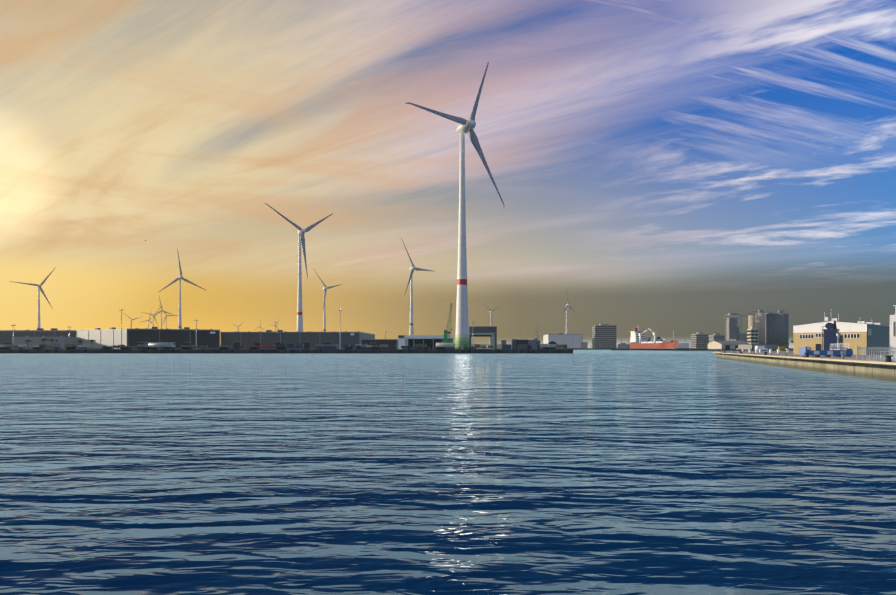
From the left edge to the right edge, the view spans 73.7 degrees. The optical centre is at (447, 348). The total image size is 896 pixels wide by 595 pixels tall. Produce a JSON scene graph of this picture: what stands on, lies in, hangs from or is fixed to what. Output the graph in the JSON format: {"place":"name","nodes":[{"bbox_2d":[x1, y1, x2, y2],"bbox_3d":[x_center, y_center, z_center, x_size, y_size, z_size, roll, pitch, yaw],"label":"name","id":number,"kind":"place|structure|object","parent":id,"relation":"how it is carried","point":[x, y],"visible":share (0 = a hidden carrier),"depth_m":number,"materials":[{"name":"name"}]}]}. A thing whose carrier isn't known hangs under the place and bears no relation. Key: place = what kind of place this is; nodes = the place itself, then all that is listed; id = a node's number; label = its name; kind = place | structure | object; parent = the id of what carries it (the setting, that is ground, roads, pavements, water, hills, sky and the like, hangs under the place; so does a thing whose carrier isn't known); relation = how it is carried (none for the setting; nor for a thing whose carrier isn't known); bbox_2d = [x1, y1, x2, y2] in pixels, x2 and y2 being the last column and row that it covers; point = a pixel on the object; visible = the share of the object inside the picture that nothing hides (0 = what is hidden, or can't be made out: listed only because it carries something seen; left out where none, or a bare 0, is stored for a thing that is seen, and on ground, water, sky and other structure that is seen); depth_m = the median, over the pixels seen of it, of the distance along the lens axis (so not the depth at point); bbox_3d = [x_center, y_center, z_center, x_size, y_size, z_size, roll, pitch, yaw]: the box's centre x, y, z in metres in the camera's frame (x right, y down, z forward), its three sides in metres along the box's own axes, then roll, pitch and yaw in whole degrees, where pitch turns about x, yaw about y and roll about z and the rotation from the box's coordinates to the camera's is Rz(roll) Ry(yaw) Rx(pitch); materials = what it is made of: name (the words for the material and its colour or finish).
{"place":"outdoors","nodes":[
{"label":"outdoors","id":0,"kind":"place"},
{"bbox_2d":[0,328,75,348],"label":"warehouse","id":1,"kind":"structure","parent":0,"point":[6,336],"depth_m":428.24,"materials":[{"name":"grey metal"}]},
{"bbox_2d":[144,342,175,348],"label":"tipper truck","id":2,"kind":"object","parent":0,"point":[174,344],"visible":0.4,"depth_m":322.48,"materials":[{"name":"grey metal"}]},
{"bbox_2d":[127,327,374,348],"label":"warehouse","id":3,"kind":"structure","parent":0,"point":[309,340],"materials":[{"name":"black metal"}]},
{"bbox_2d":[0,348,792,353],"bbox_3d":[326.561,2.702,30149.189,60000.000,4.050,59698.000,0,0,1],"label":"ground","id":4,"kind":"structure","parent":0,"point":[366,351],"depth_m":302.82,"materials":[{"name":"concrete"}]},
{"bbox_2d":[9,267,55,327],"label":"turbine","id":5,"kind":"object","parent":4,"relation":"on","point":[43,293],"visible":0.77,"depth_m":1082.84,"materials":[{"name":"white metal"}]},
{"bbox_2d":[12,335,79,348],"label":"warehouse annex","id":6,"kind":"object","parent":4,"relation":"on","point":[62,340],"visible":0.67,"depth_m":398.00,"materials":[{"name":"metal"}]},
{"bbox_2d":[76,327,147,348],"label":"warehouse","id":7,"kind":"structure","parent":4,"relation":"on","point":[108,337],"depth_m":398.30,"materials":[{"name":"white metal"}]},
{"bbox_2d":[120,309,122,344],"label":"light mast","id":8,"kind":"object","parent":4,"relation":"on","point":[121,326],"visible":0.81,"depth_m":346.84,"materials":[{"name":"grey metal"}]},
{"bbox_2d":[142,307,160,326],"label":"turbine","id":9,"kind":"object","parent":4,"relation":"on","point":[154,317],"visible":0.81,"depth_m":2041.41,"materials":[{"name":"white metal"}]},
{"bbox_2d":[151,297,175,328],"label":"turbine","id":10,"kind":"object","parent":4,"relation":"on","point":[161,313],"visible":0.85,"depth_m":1787.82,"materials":[{"name":"white metal"}]},
{"bbox_2d":[162,312,174,327],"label":"turbine","id":11,"kind":"object","parent":4,"relation":"on","point":[166,315],"visible":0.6,"depth_m":2070.07,"materials":[{"name":"white metal"}]},
{"bbox_2d":[159,249,206,328],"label":"turbine","id":12,"kind":"object","parent":4,"relation":"on","point":[180,277],"visible":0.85,"depth_m":951.58,"materials":[{"name":"white metal"}]},
{"bbox_2d":[64,344,376,348],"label":"parked vehicles","id":13,"kind":"object","parent":4,"relation":"on","point":[118,346],"visible":0.27,"depth_m":329.98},
{"bbox_2d":[0,343,563,348],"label":"bushes","id":14,"kind":"object","parent":4,"relation":"on","point":[280,346],"visible":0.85,"depth_m":310.20,"materials":[{"name":"green plant"}]},
{"bbox_2d":[13,348,558,352],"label":"quay bollards","id":15,"kind":"object","parent":4,"relation":"on","point":[277,348],"visible":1,"depth_m":303.02,"materials":[{"name":"metal"}]},
{"bbox_2d":[265,203,332,331],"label":"turbine","id":16,"kind":"object","parent":4,"relation":"on","point":[301,232],"visible":0.94,"depth_m":578.66,"materials":[{"name":"white metal"}]},
{"bbox_2d":[314,270,341,331],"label":"turbine","id":17,"kind":"object","parent":4,"relation":"on","point":[325,288],"visible":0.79,"depth_m":1118.42,"materials":[{"name":"white metal"}]},
{"bbox_2d":[361,339,397,348],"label":"warehouse","id":18,"kind":"structure","parent":4,"relation":"on","point":[378,342],"depth_m":395.47,"materials":[{"name":"grey metal"}]},
{"bbox_2d":[401,238,431,334],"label":"turbine","id":19,"kind":"object","parent":4,"relation":"on","point":[412,269],"visible":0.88,"depth_m":841.87,"materials":[{"name":"white metal"}]},
{"bbox_2d":[398,335,452,348],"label":"warehouse","id":20,"kind":"structure","parent":4,"relation":"on","point":[430,341],"depth_m":357.99,"materials":[{"name":"metal"}]},
{"bbox_2d":[441,303,453,348],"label":"crane","id":21,"kind":"object","parent":4,"relation":"on","point":[446,332],"visible":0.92,"depth_m":327.09,"materials":[{"name":"metal"}]},
{"bbox_2d":[405,62,503,348],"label":"turbine","id":22,"kind":"object","parent":4,"relation":"on","point":[462,322],"visible":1,"depth_m":303.06,"materials":[{"name":"white metal"}]},
{"bbox_2d":[469,326,496,348],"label":"gateway building","id":23,"kind":"structure","parent":4,"relation":"on","point":[484,331],"depth_m":337.84,"materials":[{"name":"concrete"}]},
{"bbox_2d":[487,305,499,325],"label":"turbine","id":24,"kind":"object","parent":4,"relation":"on","point":[491,315],"visible":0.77,"depth_m":1845.55,"materials":[{"name":"white metal"}]},
{"bbox_2d":[501,339,556,348],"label":"building","id":25,"kind":"structure","parent":4,"relation":"on","point":[524,344],"depth_m":315.10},
{"bbox_2d":[533,322,538,339],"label":"harbour crane","id":26,"kind":"object","parent":4,"relation":"on","point":[534,338],"visible":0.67,"depth_m":519.76,"materials":[{"name":"metal"}]},
{"bbox_2d":[543,333,580,348],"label":"white hall","id":27,"kind":"structure","parent":4,"relation":"on","point":[570,341],"depth_m":1057.74,"materials":[{"name":"white metal"}]},
{"bbox_2d":[563,296,574,333],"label":"turbine","id":28,"kind":"object","parent":4,"relation":"on","point":[566,305],"visible":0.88,"depth_m":1562.34,"materials":[{"name":"white metal"}]},
{"bbox_2d":[471,331,739,348],"bbox_3d":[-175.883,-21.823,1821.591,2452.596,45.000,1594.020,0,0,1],"label":"shore buildings","id":29,"kind":"structure","parent":4,"relation":"on","point":[584,345],"depth_m":1343.65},
{"bbox_2d":[725,311,756,341],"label":"process tower","id":30,"kind":"structure","parent":4,"relation":"on","point":[732,330],"depth_m":692.94,"materials":[{"name":"grey concrete"}]},
{"bbox_2d":[0,350,895,594],"bbox_3d":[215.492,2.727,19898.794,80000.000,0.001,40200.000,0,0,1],"label":"water","id":31,"kind":"structure","parent":0,"point":[613,472],"depth_m":12.79,"materials":[{"name":"blue liquid"}]},
{"bbox_2d":[630,328,678,350],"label":"cargo ship","id":32,"kind":"object","parent":31,"relation":"on","point":[639,340],"visible":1,"depth_m":695.55,"materials":[{"name":"red metal"}]},
{"bbox_2d":[671,348,707,350],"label":"jetty piles","id":33,"kind":"object","parent":31,"relation":"in","point":[688,348],"visible":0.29,"depth_m":648.19,"materials":[{"name":"concrete"}]},
{"bbox_2d":[0,0,895,347],"label":"sky","id":34,"kind":"structure","parent":0,"point":[664,167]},
{"bbox_2d":[592,324,615,348],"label":"office tower","id":35,"kind":"structure","parent":0,"point":[603,336],"depth_m":1076.93,"materials":[{"name":"grey concrete"}]},
{"bbox_2d":[691,333,708,347],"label":"office","id":36,"kind":"structure","parent":0,"point":[699,340],"depth_m":895.91,"materials":[{"name":"white concrete"}]},
{"bbox_2d":[708,333,724,342],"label":"building","id":37,"kind":"structure","parent":0,"point":[715,337],"depth_m":875.77,"materials":[{"name":"grey concrete"}]},
{"bbox_2d":[611,349,895,381],"bbox_3d":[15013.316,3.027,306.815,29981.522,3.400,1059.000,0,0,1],"label":"bank ground","id":38,"kind":"structure","parent":0,"point":[883,373],"depth_m":72.99,"materials":[{"name":"concrete"}]},
{"bbox_2d":[708,341,749,349],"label":"cream shed","id":39,"kind":"object","parent":38,"relation":"on","point":[723,345],"visible":0.81,"depth_m":401.21,"materials":[{"name":"beige metal"}]},
{"bbox_2d":[747,327,757,344],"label":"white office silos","id":40,"kind":"object","parent":38,"relation":"on","point":[752,335],"visible":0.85,"depth_m":596.70,"materials":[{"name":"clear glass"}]},
{"bbox_2d":[738,345,777,350],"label":"shed","id":41,"kind":"structure","parent":38,"relation":"on","point":[748,347],"depth_m":331.82,"materials":[{"name":"white metal"}]},
{"bbox_2d":[755,346,767,350],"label":"truck","id":42,"kind":"object","parent":38,"relation":"on","point":[763,348],"visible":0.83,"depth_m":297.34,"materials":[{"name":"paint"}]},
{"bbox_2d":[742,349,788,353],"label":"white apron posts","id":43,"kind":"object","parent":38,"relation":"on","point":[770,351],"visible":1,"depth_m":150.13,"materials":[{"name":"white metal"}]},
{"bbox_2d":[748,309,788,348],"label":"silos","id":44,"kind":"object","parent":38,"relation":"on","point":[773,328],"visible":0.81,"depth_m":692.89,"materials":[{"name":"concrete"}]},
{"bbox_2d":[712,349,895,366],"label":"quay coping","id":45,"kind":"object","parent":38,"relation":"on","point":[888,361],"visible":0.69,"depth_m":60.76,"materials":[{"name":"concrete"}]},
{"bbox_2d":[799,347,852,356],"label":"containers","id":46,"kind":"object","parent":38,"relation":"on","point":[827,353],"visible":0.88,"depth_m":88.48,"materials":[{"name":"metal"}]},
{"bbox_2d":[792,312,889,354],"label":"tan hall","id":47,"kind":"object","parent":38,"relation":"on","point":[861,334],"visible":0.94,"depth_m":120.04,"materials":[{"name":"brick"}]},
{"bbox_2d":[830,343,895,361],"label":"bank fences","id":48,"kind":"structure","parent":38,"relation":"on","point":[885,351],"depth_m":55.89,"materials":[{"name":"metal"}]},
{"bbox_2d":[890,305,895,358],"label":"tower","id":49,"kind":"structure","parent":38,"relation":"on","point":[893,331],"depth_m":63.31,"materials":[{"name":"metal"}]},
{"bbox_2d":[822,321,840,349],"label":"filter tower","id":50,"kind":"structure","parent":0,"point":[831,334],"depth_m":110.51,"materials":[{"name":"metal"}]}
]}

